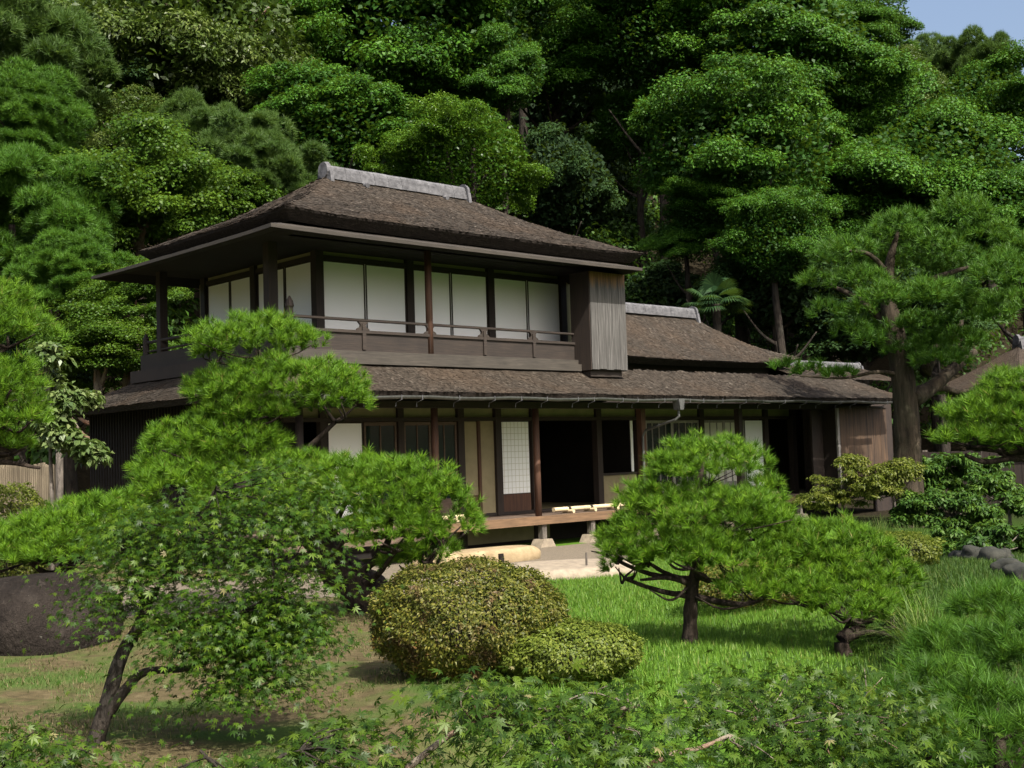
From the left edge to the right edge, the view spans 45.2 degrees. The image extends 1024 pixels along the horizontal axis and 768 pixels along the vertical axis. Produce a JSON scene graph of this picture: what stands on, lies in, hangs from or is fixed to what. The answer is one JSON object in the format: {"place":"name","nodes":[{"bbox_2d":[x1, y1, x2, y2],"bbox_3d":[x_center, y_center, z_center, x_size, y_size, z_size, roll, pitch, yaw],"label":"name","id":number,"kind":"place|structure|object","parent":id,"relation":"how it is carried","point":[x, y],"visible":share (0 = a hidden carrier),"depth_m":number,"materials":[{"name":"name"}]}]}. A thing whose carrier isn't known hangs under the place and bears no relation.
{"place":"outdoors","nodes":[
{"label":"outdoors","id":0,"kind":"place"},
{"bbox_2d":[237,615,329,642],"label":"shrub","id":1,"kind":"object","parent":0,"point":[304,630],"visible":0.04,"depth_m":11.34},
{"bbox_2d":[112,530,751,616],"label":"gravel path","id":2,"kind":"structure","parent":0,"point":[574,551],"depth_m":18.28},
{"bbox_2d":[412,545,540,566],"bbox_3d":[-0.544,2.807,19.453,2.421,0.375,0.718,1,-5,-43],"label":"stepping stone","id":3,"kind":"object","parent":2,"relation":"on","point":[515,553],"visible":0.41,"depth_m":19.49,"materials":[{"name":"stone"}]},
{"bbox_2d":[489,559,633,579],"bbox_3d":[0.734,2.714,17.466,2.154,0.328,1.697,-1,-3,-17],"label":"stepping stone","id":4,"kind":"object","parent":2,"relation":"on","point":[565,568],"visible":0.32,"depth_m":16.91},
{"bbox_2d":[71,162,892,569],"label":"japanese house","id":5,"kind":"structure","parent":0,"point":[527,376],"depth_m":22.96,"materials":[{"name":"wood"}]},
{"bbox_2d":[363,422,397,519],"bbox_3d":[-2.305,1.533,21.629,0.710,1.720,0.040,1,-5,-43],"label":"glass door","id":6,"kind":"structure","parent":5,"relation":"in","point":[382,436],"depth_m":21.66,"materials":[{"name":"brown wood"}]},
{"bbox_2d":[404,422,432,512],"bbox_3d":[-1.701,1.546,22.191,0.620,1.720,0.040,1,-5,-43],"label":"glass door","id":7,"kind":"structure","parent":5,"relation":"in","point":[417,435],"depth_m":22.25,"materials":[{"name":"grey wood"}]},
{"bbox_2d":[430,422,458,515],"bbox_3d":[-1.240,1.557,22.620,0.600,1.720,0.040,1,-5,-43],"label":"glass door","id":8,"kind":"structure","parent":5,"relation":"in","point":[447,431],"depth_m":22.68,"materials":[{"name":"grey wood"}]},
{"bbox_2d":[552,503,623,512],"bbox_3d":[1.531,2.412,23.974,2.032,0.129,0.324,1,-5,-43],"label":"bamboo barrier","id":9,"kind":"object","parent":5,"relation":"on","point":[572,509],"visible":0.82,"depth_m":23.80,"materials":[{"name":"beige plant"}]},
{"bbox_2d":[646,420,674,495],"bbox_3d":[3.212,1.653,26.760,0.900,1.720,0.040,1,-5,-43],"label":"glass door","id":10,"kind":"structure","parent":5,"relation":"in","point":[653,436],"depth_m":26.75,"materials":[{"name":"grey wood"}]},
{"bbox_2d":[672,420,699,495],"bbox_3d":[3.879,1.667,27.370,0.920,1.720,0.040,1,-5,-43],"label":"glass door","id":11,"kind":"structure","parent":5,"relation":"in","point":[679,426],"depth_m":27.37,"materials":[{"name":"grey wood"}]},
{"bbox_2d":[704,420,725,483],"bbox_3d":[4.615,1.683,28.054,0.770,1.720,0.040,1,-5,-43],"label":"glass door","id":12,"kind":"structure","parent":5,"relation":"in","point":[713,427],"depth_m":28.14,"materials":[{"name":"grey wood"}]},
{"bbox_2d":[724,420,745,485],"bbox_3d":[5.178,1.696,28.588,0.770,1.720,0.040,1,-5,-43],"label":"glass door","id":13,"kind":"structure","parent":5,"relation":"in","point":[728,424],"depth_m":28.48,"materials":[{"name":"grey glass"}]},
{"bbox_2d":[0,112,1023,767],"bbox_3d":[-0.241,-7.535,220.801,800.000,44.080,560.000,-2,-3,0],"label":"ground","id":14,"kind":"structure","parent":0,"point":[26,700],"depth_m":9.23,"materials":[{"name":"plant"}]},
{"bbox_2d":[0,481,50,577],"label":"azalea bush","id":15,"kind":"object","parent":14,"relation":"on","point":[24,502],"visible":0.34,"depth_m":17.27,"materials":[{"name":"green plant"}]},
{"bbox_2d":[0,449,63,565],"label":"bamboo fence","id":16,"kind":"object","parent":14,"relation":"on","point":[38,479],"visible":0.2,"depth_m":22.40,"materials":[{"name":"brown wood"}]},
{"bbox_2d":[0,273,76,468],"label":"garden pine","id":17,"kind":"object","parent":14,"relation":"on","point":[19,306],"visible":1,"depth_m":14.88,"materials":[{"name":"green plant"}]},
{"bbox_2d":[0,321,93,464],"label":"broadleaf tree","id":18,"kind":"object","parent":14,"relation":"on","point":[86,377],"visible":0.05,"depth_m":29.22,"materials":[{"name":"green plant"}]},
{"bbox_2d":[0,54,97,158],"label":"pine tree","id":19,"kind":"object","parent":14,"relation":"on","point":[34,104],"visible":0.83,"depth_m":35.56,"materials":[{"name":"green plant"}]},
{"bbox_2d":[6,339,114,569],"bbox_3d":[-7.366,1.188,19.973,1.843,3.823,1.343,-2,-3,0],"label":"tree","id":20,"kind":"object","parent":14,"relation":"on","point":[62,432],"visible":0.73,"depth_m":19.73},
{"bbox_2d":[0,139,122,463],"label":"pine tree","id":21,"kind":"object","parent":14,"relation":"on","point":[32,196],"visible":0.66,"depth_m":29.75,"materials":[{"name":"green plant"}]},
{"bbox_2d":[0,0,122,121],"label":"pine tree","id":22,"kind":"object","parent":14,"relation":"on","point":[42,32],"visible":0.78,"depth_m":40.37,"materials":[{"name":"green plant"}]},
{"bbox_2d":[0,572,123,655],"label":"boulder","id":23,"kind":"object","parent":14,"relation":"on","point":[17,605],"visible":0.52,"depth_m":11.65,"materials":[{"name":"stone"}]},
{"bbox_2d":[1,225,135,507],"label":"pine tree","id":24,"kind":"object","parent":14,"relation":"on","point":[58,263],"visible":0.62,"depth_m":28.04,"materials":[{"name":"green plant"}]},
{"bbox_2d":[3,152,142,299],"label":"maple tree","id":25,"kind":"object","parent":14,"relation":"on","point":[17,221],"visible":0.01,"depth_m":33.63,"materials":[{"name":"green plant"}]},
{"bbox_2d":[0,709,151,767],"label":"maple shrub","id":26,"kind":"object","parent":14,"relation":"on","point":[20,752],"visible":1,"depth_m":6.46,"materials":[{"name":"green plant"}]},
{"bbox_2d":[0,0,162,148],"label":"evergreen oak","id":27,"kind":"object","parent":14,"relation":"on","point":[91,70],"visible":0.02,"depth_m":44.20,"materials":[{"name":"green plant"}]},
{"bbox_2d":[0,484,178,572],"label":"garden pine","id":28,"kind":"object","parent":14,"relation":"on","point":[31,536],"visible":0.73,"depth_m":12.89,"materials":[{"name":"green plant"}]},
{"bbox_2d":[15,299,192,438],"bbox_3d":[-8.990,1.103,27.231,3.785,5.756,3.755,-2,-3,0],"label":"maple tree","id":29,"kind":"object","parent":14,"relation":"on","point":[110,355],"visible":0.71,"depth_m":26.43,"materials":[{"name":"green plant"}]},
{"bbox_2d":[61,52,167,122],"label":"broadleaf tree","id":30,"kind":"object","parent":14,"relation":"on","point":[140,70],"visible":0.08,"depth_m":44.32,"materials":[{"name":"green plant"}]},
{"bbox_2d":[46,255,194,387],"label":"maple tree","id":31,"kind":"object","parent":14,"relation":"on","point":[129,294],"visible":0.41,"depth_m":27.35,"materials":[{"name":"green plant"}]},
{"bbox_2d":[76,82,180,155],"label":"evergreen oak","id":32,"kind":"object","parent":14,"relation":"on","point":[95,139],"visible":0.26,"depth_m":42.60,"materials":[{"name":"green plant"}]},
{"bbox_2d":[13,107,248,370],"bbox_3d":[-10.386,-2.785,33.154,6.530,9.170,7.002,-2,-3,0],"label":"maple tree","id":33,"kind":"object","parent":14,"relation":"on","point":[153,218],"visible":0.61,"depth_m":32.09,"materials":[{"name":"green plant"}]},
{"bbox_2d":[143,86,245,290],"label":"pine tree","id":34,"kind":"object","parent":14,"relation":"on","point":[197,116],"visible":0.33,"depth_m":39.83,"materials":[{"name":"green plant"}]},
{"bbox_2d":[71,0,322,114],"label":"evergreen oak","id":35,"kind":"object","parent":14,"relation":"on","point":[204,41],"visible":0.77,"depth_m":44.79,"materials":[{"name":"green plant"}]},
{"bbox_2d":[118,144,285,233],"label":"maple tree","id":36,"kind":"object","parent":14,"relation":"on","point":[246,199],"visible":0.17,"depth_m":35.31,"materials":[{"name":"green plant"}]},
{"bbox_2d":[14,447,442,767],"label":"maple tree","id":37,"kind":"object","parent":14,"relation":"on","point":[244,643],"visible":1,"depth_m":7.45,"materials":[{"name":"green plant"}]},
{"bbox_2d":[191,104,341,199],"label":"pine tree","id":38,"kind":"object","parent":14,"relation":"on","point":[243,139],"visible":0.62,"depth_m":36.13,"materials":[{"name":"green plant"}]},
{"bbox_2d":[207,0,394,133],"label":"broadleaf tree","id":39,"kind":"object","parent":14,"relation":"on","point":[323,22],"visible":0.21,"depth_m":50.05,"materials":[{"name":"green plant"}]},
{"bbox_2d":[133,696,469,767],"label":"maple shrub","id":40,"kind":"object","parent":14,"relation":"on","point":[305,754],"visible":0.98,"depth_m":5.18,"materials":[{"name":"green plant"}]},
{"bbox_2d":[122,305,488,612],"bbox_3d":[-2.318,0.922,13.472,4.178,3.772,2.313,-2,-3,0],"label":"garden pine","id":41,"kind":"object","parent":14,"relation":"on","point":[191,448],"visible":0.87,"depth_m":13.24,"materials":[{"name":"green plant"}]},
{"bbox_2d":[0,588,626,767],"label":"sparse grass","id":42,"kind":"structure","parent":14,"relation":"on","point":[182,710],"depth_m":9.01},
{"bbox_2d":[239,55,421,178],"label":"broadleaf tree","id":43,"kind":"object","parent":14,"relation":"on","point":[336,111],"visible":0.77,"depth_m":43.19,"materials":[{"name":"green plant"}]},
{"bbox_2d":[324,0,570,176],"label":"broadleaf tree","id":44,"kind":"object","parent":14,"relation":"on","point":[424,45],"visible":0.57,"depth_m":49.72,"materials":[{"name":"green plant"}]},
{"bbox_2d":[348,89,553,217],"bbox_3d":[-1.764,-3.508,40.606,5.707,11.686,6.114,-4,-4,34],"label":"broadleaf tree","id":45,"kind":"object","parent":14,"relation":"on","point":[477,134],"visible":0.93,"depth_m":39.58,"materials":[{"name":"green plant"}]},
{"bbox_2d":[364,554,570,680],"bbox_3d":[-0.331,1.793,9.462,1.655,0.984,1.530,-2,-3,0],"label":"azalea bush","id":46,"kind":"object","parent":14,"relation":"on","point":[395,643],"visible":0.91,"depth_m":9.01,"materials":[{"name":"green plant"}]},
{"bbox_2d":[443,20,546,213],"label":"broadleaf tree","id":47,"kind":"object","parent":14,"relation":"on","point":[516,59],"visible":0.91,"depth_m":49.64,"materials":[{"name":"green plant"}]},
{"bbox_2d":[0,0,1023,472],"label":"hillside undergrowth","id":48,"kind":"object","parent":14,"relation":"on","point":[42,454],"visible":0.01,"depth_m":50.72,"materials":[{"name":"plant"}]},
{"bbox_2d":[499,0,590,149],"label":"broadleaf tree","id":49,"kind":"object","parent":14,"relation":"on","point":[523,127],"visible":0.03,"depth_m":62.59,"materials":[{"name":"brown plant"}]},
{"bbox_2d":[354,655,737,767],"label":"maple shrub","id":50,"kind":"object","parent":14,"relation":"on","point":[575,753],"visible":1,"depth_m":5.10,"materials":[{"name":"green plant"}]},
{"bbox_2d":[492,0,619,134],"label":"broadleaf tree","id":51,"kind":"object","parent":14,"relation":"on","point":[554,38],"visible":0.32,"depth_m":53.97,"materials":[{"name":"green plant"}]},
{"bbox_2d":[492,616,647,684],"bbox_3d":[0.417,1.985,9.094,1.190,0.503,1.000,-2,-3,0],"label":"azalea bush","id":52,"kind":"object","parent":14,"relation":"on","point":[625,647],"visible":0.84,"depth_m":8.78,"materials":[{"name":"green plant"}]},
{"bbox_2d":[516,119,628,235],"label":"broadleaf tree","id":53,"kind":"object","parent":14,"relation":"on","point":[577,192],"visible":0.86,"depth_m":49.53,"materials":[{"name":"green plant"}]},
{"bbox_2d":[511,19,659,193],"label":"broadleaf tree","id":54,"kind":"object","parent":14,"relation":"on","point":[574,116],"visible":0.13,"depth_m":61.71,"materials":[{"name":"green plant"}]},
{"bbox_2d":[566,121,654,250],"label":"broadleaf tree","id":55,"kind":"object","parent":14,"relation":"on","point":[620,173],"visible":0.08,"depth_m":58.86,"materials":[{"name":"green plant"}]},
{"bbox_2d":[582,78,698,274],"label":"broadleaf tree","id":56,"kind":"object","parent":14,"relation":"on","point":[612,140],"visible":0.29,"depth_m":54.35,"materials":[{"name":"green plant"}]},
{"bbox_2d":[549,0,735,301],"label":"broadleaf tree","id":57,"kind":"object","parent":14,"relation":"on","point":[661,50],"visible":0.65,"depth_m":51.49,"materials":[{"name":"green plant"}]},
{"bbox_2d":[625,258,711,321],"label":"broadleaf tree","id":58,"kind":"object","parent":14,"relation":"on","point":[659,269],"visible":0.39,"depth_m":51.28,"materials":[{"name":"green plant"}]},
{"bbox_2d":[636,212,726,322],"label":"broadleaf tree","id":59,"kind":"object","parent":14,"relation":"on","point":[675,238],"visible":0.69,"depth_m":43.70,"materials":[{"name":"green plant"}]},
{"bbox_2d":[590,426,812,643],"bbox_3d":[1.643,1.309,10.629,1.982,1.960,1.658,-2,-3,0],"label":"garden pine","id":60,"kind":"object","parent":14,"relation":"on","point":[716,540],"visible":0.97,"depth_m":10.43,"materials":[{"name":"green plant"}]},
{"bbox_2d":[659,169,758,334],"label":"broadleaf tree","id":61,"kind":"object","parent":14,"relation":"on","point":[695,194],"visible":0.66,"depth_m":42.64,"materials":[{"name":"green plant"}]},
{"bbox_2d":[648,0,779,344],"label":"broadleaf tree","id":62,"kind":"object","parent":14,"relation":"on","point":[700,9],"visible":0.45,"depth_m":50.02,"materials":[{"name":"green plant"}]},
{"bbox_2d":[680,272,750,331],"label":"fan palm","id":63,"kind":"object","parent":14,"relation":"on","point":[713,283],"visible":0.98,"depth_m":39.04,"materials":[{"name":"green plant"}]},
{"bbox_2d":[624,51,855,343],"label":"broadleaf tree","id":64,"kind":"object","parent":14,"relation":"on","point":[743,117],"visible":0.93,"depth_m":42.57,"materials":[{"name":"green plant"}]},
{"bbox_2d":[680,558,812,609],"bbox_3d":[2.460,2.027,12.490,1.512,0.520,1.109,-2,-3,0],"label":"azalea bush","id":65,"kind":"object","parent":14,"relation":"on","point":[713,592],"visible":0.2,"depth_m":12.23,"materials":[{"name":"green plant"}]},
{"bbox_2d":[703,185,843,356],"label":"broadleaf tree","id":66,"kind":"object","parent":14,"relation":"on","point":[770,214],"visible":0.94,"depth_m":39.49,"materials":[{"name":"green plant"}]},
{"bbox_2d":[693,230,855,354],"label":"broadleaf tree","id":67,"kind":"object","parent":14,"relation":"on","point":[793,299],"visible":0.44,"depth_m":41.09,"materials":[{"name":"green plant"}]},
{"bbox_2d":[680,0,925,360],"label":"broadleaf tree","id":68,"kind":"object","parent":14,"relation":"on","point":[847,61],"visible":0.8,"depth_m":47.61,"materials":[{"name":"green plant"}]},
{"bbox_2d":[632,649,1003,767],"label":"maple shrub","id":69,"kind":"object","parent":14,"relation":"on","point":[848,716],"visible":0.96,"depth_m":5.66,"materials":[{"name":"green plant"}]},
{"bbox_2d":[792,453,884,521],"bbox_3d":[5.608,1.993,21.281,1.625,1.594,1.196,-2,-3,0],"label":"ornamental shrub","id":70,"kind":"object","parent":14,"relation":"on","point":[851,465],"visible":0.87,"depth_m":21.21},
{"bbox_2d":[750,509,934,657],"bbox_3d":[2.733,1.654,10.409,1.596,1.230,1.526,-2,-3,0],"label":"garden pine","id":71,"kind":"object","parent":14,"relation":"on","point":[866,600],"visible":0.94,"depth_m":10.23,"materials":[{"name":"green plant"}]},
{"bbox_2d":[815,193,880,362],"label":"broadleaf tree","id":72,"kind":"object","parent":14,"relation":"on","point":[850,222],"visible":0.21,"depth_m":44.88,"materials":[{"name":"green plant"}]},
{"bbox_2d":[786,264,919,391],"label":"broadleaf tree","id":73,"kind":"object","parent":14,"relation":"on","point":[824,344],"visible":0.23,"depth_m":41.35,"materials":[{"name":"green plant"}]},
{"bbox_2d":[813,0,925,213],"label":"broadleaf tree","id":74,"kind":"object","parent":14,"relation":"on","point":[888,24],"visible":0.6,"depth_m":65.31,"materials":[{"name":"green plant"}]},
{"bbox_2d":[772,59,971,363],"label":"broadleaf tree","id":75,"kind":"object","parent":14,"relation":"on","point":[901,100],"visible":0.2,"depth_m":49.61,"materials":[{"name":"green plant"}]},
{"bbox_2d":[852,457,926,536],"bbox_3d":[6.352,1.978,20.782,1.043,1.480,1.187,-5,-5,43],"label":"ornamental shrub","id":76,"kind":"object","parent":14,"relation":"on","point":[886,479],"visible":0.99,"depth_m":20.69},
{"bbox_2d":[765,186,1023,527],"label":"pine tree","id":77,"kind":"object","parent":14,"relation":"on","point":[910,396],"visible":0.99,"depth_m":24.66,"materials":[{"name":"green plant"}]},
{"bbox_2d":[846,530,942,569],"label":"azalea bush","id":78,"kind":"object","parent":14,"relation":"on","point":[934,546],"visible":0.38,"depth_m":14.76,"materials":[{"name":"green plant"}]},
{"bbox_2d":[850,583,947,646],"bbox_3d":[3.317,1.941,10.486,1.084,0.571,1.150,-2,-3,0],"label":"grass tussock","id":79,"kind":"object","parent":14,"relation":"on","point":[891,639],"depth_m":10.44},
{"bbox_2d":[844,531,956,555],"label":"shrub","id":80,"kind":"object","parent":14,"relation":"on","point":[942,541],"visible":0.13,"depth_m":18.04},
{"bbox_2d":[856,43,955,276],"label":"broadleaf tree","id":81,"kind":"object","parent":14,"relation":"on","point":[941,78],"visible":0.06,"depth_m":59.52,"materials":[{"name":"green plant"}]},
{"bbox_2d":[891,521,930,538],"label":"grass tussock","id":82,"kind":"object","parent":14,"relation":"on","point":[913,529],"depth_m":18.66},
{"bbox_2d":[817,97,1023,451],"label":"broadleaf tree","id":83,"kind":"object","parent":14,"relation":"on","point":[899,170],"visible":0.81,"depth_m":45.76,"materials":[{"name":"green plant"}]},
{"bbox_2d":[850,585,995,672],"bbox_3d":[3.228,1.890,9.498,1.413,0.693,1.516,-2,-3,0],"label":"grass tussock","id":84,"kind":"object","parent":14,"relation":"on","point":[913,615],"depth_m":9.53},
{"bbox_2d":[900,30,959,80],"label":"pine tree","id":85,"kind":"object","parent":14,"relation":"on","point":[933,49],"visible":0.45,"depth_m":72.02,"materials":[{"name":"green plant"}]},
{"bbox_2d":[876,254,998,491],"bbox_3d":[13.799,-0.185,39.931,4.055,8.332,3.503,-2,-3,0],"label":"broadleaf tree","id":86,"kind":"object","parent":14,"relation":"on","point":[986,325],"visible":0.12,"depth_m":39.48,"materials":[{"name":"green plant"}]},
{"bbox_2d":[858,570,1023,767],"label":"tussock","id":87,"kind":"object","parent":14,"relation":"on","point":[1001,642],"visible":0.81,"depth_m":6.55,"materials":[{"name":"green plant"}]},
{"bbox_2d":[887,488,1005,537],"bbox_3d":[7.197,2.185,20.423,1.988,0.957,1.189,-2,-3,0],"label":"broadleaf shrub","id":88,"kind":"object","parent":14,"relation":"on","point":[912,507],"visible":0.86,"depth_m":20.18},
{"bbox_2d":[948,550,961,557],"bbox_3d":[6.060,2.379,16.654,0.254,0.253,0.372,-1,-3,-9],"label":"edging stone","id":89,"kind":"object","parent":14,"relation":"on","point":[955,553],"visible":0.22,"depth_m":16.67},
{"bbox_2d":[922,452,1014,513],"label":"broadleaf shrub","id":90,"kind":"object","parent":14,"relation":"on","point":[938,476],"visible":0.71,"depth_m":26.01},
{"bbox_2d":[960,545,980,558],"bbox_3d":[5.969,2.200,15.851,0.350,0.249,0.282,-2,-3,8],"label":"edging stone","id":91,"kind":"object","parent":14,"relation":"on","point":[969,551],"visible":0.35,"depth_m":15.82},
{"bbox_2d":[921,361,1023,464],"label":"garden pine","id":92,"kind":"object","parent":14,"relation":"on","point":[1004,430],"visible":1,"depth_m":15.77,"materials":[{"name":"green plant"}]},
{"bbox_2d":[922,450,1023,509],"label":"plank fence","id":93,"kind":"object","parent":14,"relation":"on","point":[1018,470],"visible":0.19,"depth_m":29.87,"materials":[{"name":"brown wood"}]},
{"bbox_2d":[924,37,1023,324],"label":"broadleaf tree","id":94,"kind":"object","parent":14,"relation":"on","point":[994,86],"visible":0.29,"depth_m":55.22,"materials":[{"name":"green plant"}]},
{"bbox_2d":[928,162,1023,343],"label":"broadleaf tree","id":95,"kind":"object","parent":14,"relation":"on","point":[1013,207],"visible":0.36,"depth_m":43.56,"materials":[{"name":"green plant"}]},
{"bbox_2d":[933,334,1023,482],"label":"wooden house","id":96,"kind":"structure","parent":14,"relation":"on","point":[1014,355],"depth_m":42.00,"materials":[{"name":"brown wood"}]},
{"bbox_2d":[937,520,1023,556],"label":"broadleaf shrub","id":97,"kind":"object","parent":14,"relation":"on","point":[1003,535],"visible":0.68,"depth_m":17.88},
{"bbox_2d":[941,579,1019,631],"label":"grass tussock","id":98,"kind":"object","parent":14,"relation":"on","point":[967,618],"depth_m":10.30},
{"bbox_2d":[942,24,1023,79],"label":"pine tree","id":99,"kind":"object","parent":14,"relation":"on","point":[977,48],"visible":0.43,"depth_m":70.37,"materials":[{"name":"green plant"}]},
{"bbox_2d":[976,546,1008,562],"bbox_3d":[5.984,2.170,15.318,0.328,0.292,0.432,-1,-3,-16],"label":"edging stone","id":100,"kind":"object","parent":14,"relation":"on","point":[991,552],"visible":0.52,"depth_m":15.17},
{"bbox_2d":[962,470,1023,524],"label":"broadleaf shrub","id":101,"kind":"object","parent":14,"relation":"on","point":[1010,499],"visible":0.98,"depth_m":21.35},
{"bbox_2d":[990,558,1019,570],"bbox_3d":[5.672,2.122,14.003,0.417,0.302,0.326,1,-4,-41],"label":"edging stone","id":102,"kind":"object","parent":14,"relation":"on","point":[1000,563],"visible":0.38,"depth_m":13.92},
{"bbox_2d":[1002,562,1023,581],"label":"edging stone","id":103,"kind":"object","parent":14,"relation":"on","point":[1014,568],"visible":0.54,"depth_m":13.07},
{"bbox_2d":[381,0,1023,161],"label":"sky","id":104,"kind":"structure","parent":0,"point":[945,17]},
{"bbox_2d":[517,545,899,711],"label":"lawn grass","id":105,"kind":"structure","parent":0,"point":[572,586],"depth_m":11.17,"materials":[{"name":"plant"}]},
{"bbox_2d":[863,515,907,551],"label":"grass tussock","id":106,"kind":"object","parent":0,"point":[881,526],"depth_m":18.37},
{"bbox_2d":[815,550,1023,707],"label":"bank grass","id":107,"kind":"structure","parent":0,"point":[958,566],"depth_m":12.88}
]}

